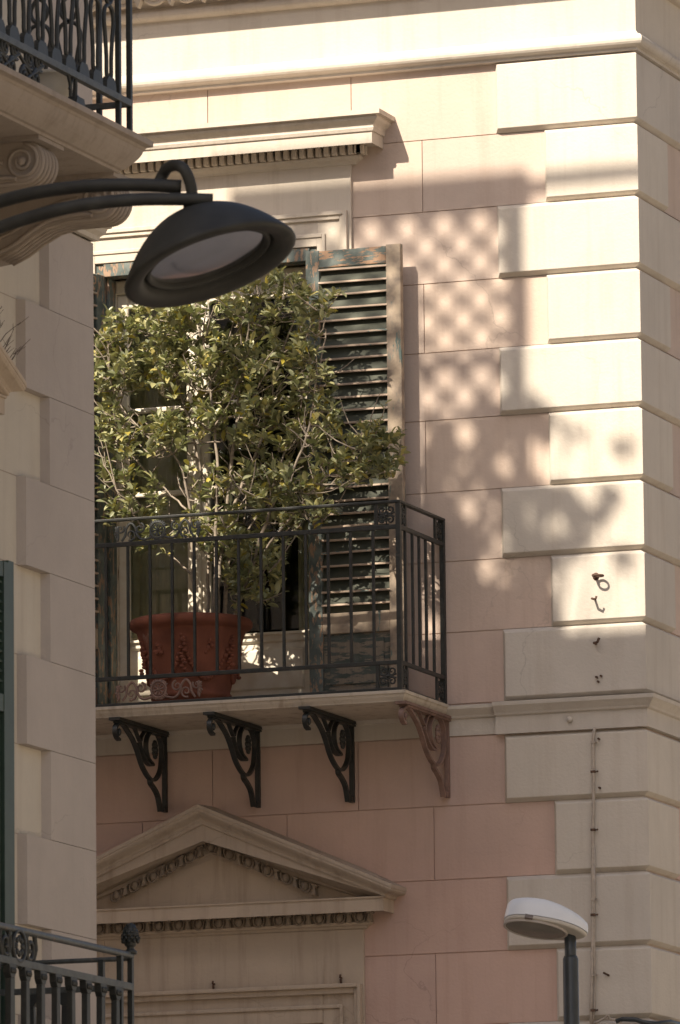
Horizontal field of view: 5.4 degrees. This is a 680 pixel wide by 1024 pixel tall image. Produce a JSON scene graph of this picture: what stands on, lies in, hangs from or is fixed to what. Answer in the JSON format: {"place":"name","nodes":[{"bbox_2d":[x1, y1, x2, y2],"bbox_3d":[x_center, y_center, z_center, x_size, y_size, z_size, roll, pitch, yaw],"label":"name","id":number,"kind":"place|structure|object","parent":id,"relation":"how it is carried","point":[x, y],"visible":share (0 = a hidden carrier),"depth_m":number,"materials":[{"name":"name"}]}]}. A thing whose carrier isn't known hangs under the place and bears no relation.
{"place":"outdoors","nodes":[
{"label":"outdoors","id":0,"kind":"place"},
{"bbox_2d":[30,69,72,97],"bbox_3d":[-1.139,-1.632,28.462,0.182,0.208,0.182,-4,-9,20],"label":"flower pot","id":1,"kind":"object","parent":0,"point":[54,80],"visible":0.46,"depth_m":28.39,"materials":[{"name":"beige ceramic"}]},
{"label":"road","id":2,"kind":"structure","parent":0,"visible":0},
{"bbox_2d":[0,0,152,1023],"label":"street building","id":3,"kind":"structure","parent":2,"relation":"on","point":[50,947],"depth_m":29.16,"materials":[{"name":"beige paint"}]},
{"bbox_2d":[0,306,29,359],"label":"dry weeds","id":4,"kind":"object","parent":3,"relation":"on","point":[19,350],"visible":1,"depth_m":28.71,"materials":[{"name":"brown plant"}]},
{"bbox_2d":[91,0,679,1023],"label":"corner building","id":5,"kind":"structure","parent":2,"relation":"on","point":[365,796],"depth_m":36.41,"materials":[{"name":"pink paint"}]},
{"bbox_2d":[117,295,193,702],"bbox_3d":[-0.935,-0.030,37.130,0.445,2.238,0.059,-4,-9,20],"label":"french door","id":6,"kind":"structure","parent":5,"relation":"in","point":[122,301],"depth_m":37.10,"materials":[{"name":"beige paint"}]},
{"bbox_2d":[131,310,187,639],"bbox_3d":[-0.912,-0.028,37.171,0.400,2.170,0.039,-4,-9,20],"label":"curtain","id":7,"kind":"object","parent":5,"relation":"hanging from","point":[168,469],"visible":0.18,"depth_m":37.16,"materials":[{"name":"white fabric"}]},
{"bbox_2d":[94,266,410,700],"bbox_3d":[-0.462,-0.165,36.455,1.846,2.330,0.632,-4,-9,20],"label":"potted tree","id":8,"kind":"object","parent":5,"relation":"on","point":[230,381],"visible":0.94,"depth_m":36.39,"materials":[{"name":"green plant"}]},
{"bbox_2d":[200,282,309,696],"bbox_3d":[-0.409,-0.065,36.940,0.669,2.238,0.059,-4,-9,20],"label":"french door","id":9,"kind":"structure","parent":5,"relation":"in","point":[296,681],"depth_m":36.80,"materials":[{"name":"beige paint"}]},
{"bbox_2d":[296,301,308,629],"bbox_3d":[-0.151,-0.079,36.897,0.140,2.170,0.024,-4,-9,20],"label":"door frame","id":10,"kind":"object","parent":5,"relation":"hanging from","point":[304,525],"visible":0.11,"depth_m":36.87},
{"bbox_2d":[589,727,597,1023],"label":"electric cable","id":11,"kind":"object","parent":5,"relation":"attached to","point":[593,899],"visible":1,"depth_m":35.81,"materials":[{"name":"plastic"}]},
{"bbox_2d":[592,573,603,579],"bbox_3d":[1.290,0.318,36.033,0.062,0.040,0.096,0,-9,-7],"label":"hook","id":12,"kind":"object","parent":5,"relation":"attached to","point":[595,576],"visible":1,"depth_m":36.03,"materials":[{"name":"brown metal"}]},
{"bbox_2d":[593,1014,620,1023],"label":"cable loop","id":13,"kind":"object","parent":5,"relation":"attached to","point":[607,1017],"visible":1,"depth_m":35.67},
{"bbox_2d":[615,1017,679,1023],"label":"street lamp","id":14,"kind":"object","parent":5,"relation":"attached to","point":[631,1019],"visible":1,"depth_m":35.64,"materials":[{"name":"metal"}]},
{"bbox_2d":[503,897,587,1023],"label":"post lamp","id":15,"kind":"object","parent":2,"relation":"on","point":[538,918],"visible":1,"depth_m":31.95,"materials":[{"name":"white metal"}]},
{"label":"side pavement","id":16,"kind":"structure","parent":0,"visible":0},
{"bbox_2d":[0,160,295,307],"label":"street lamp","id":17,"kind":"object","parent":16,"relation":"on","point":[198,247],"visible":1,"depth_m":23.97,"materials":[{"name":"metal"}]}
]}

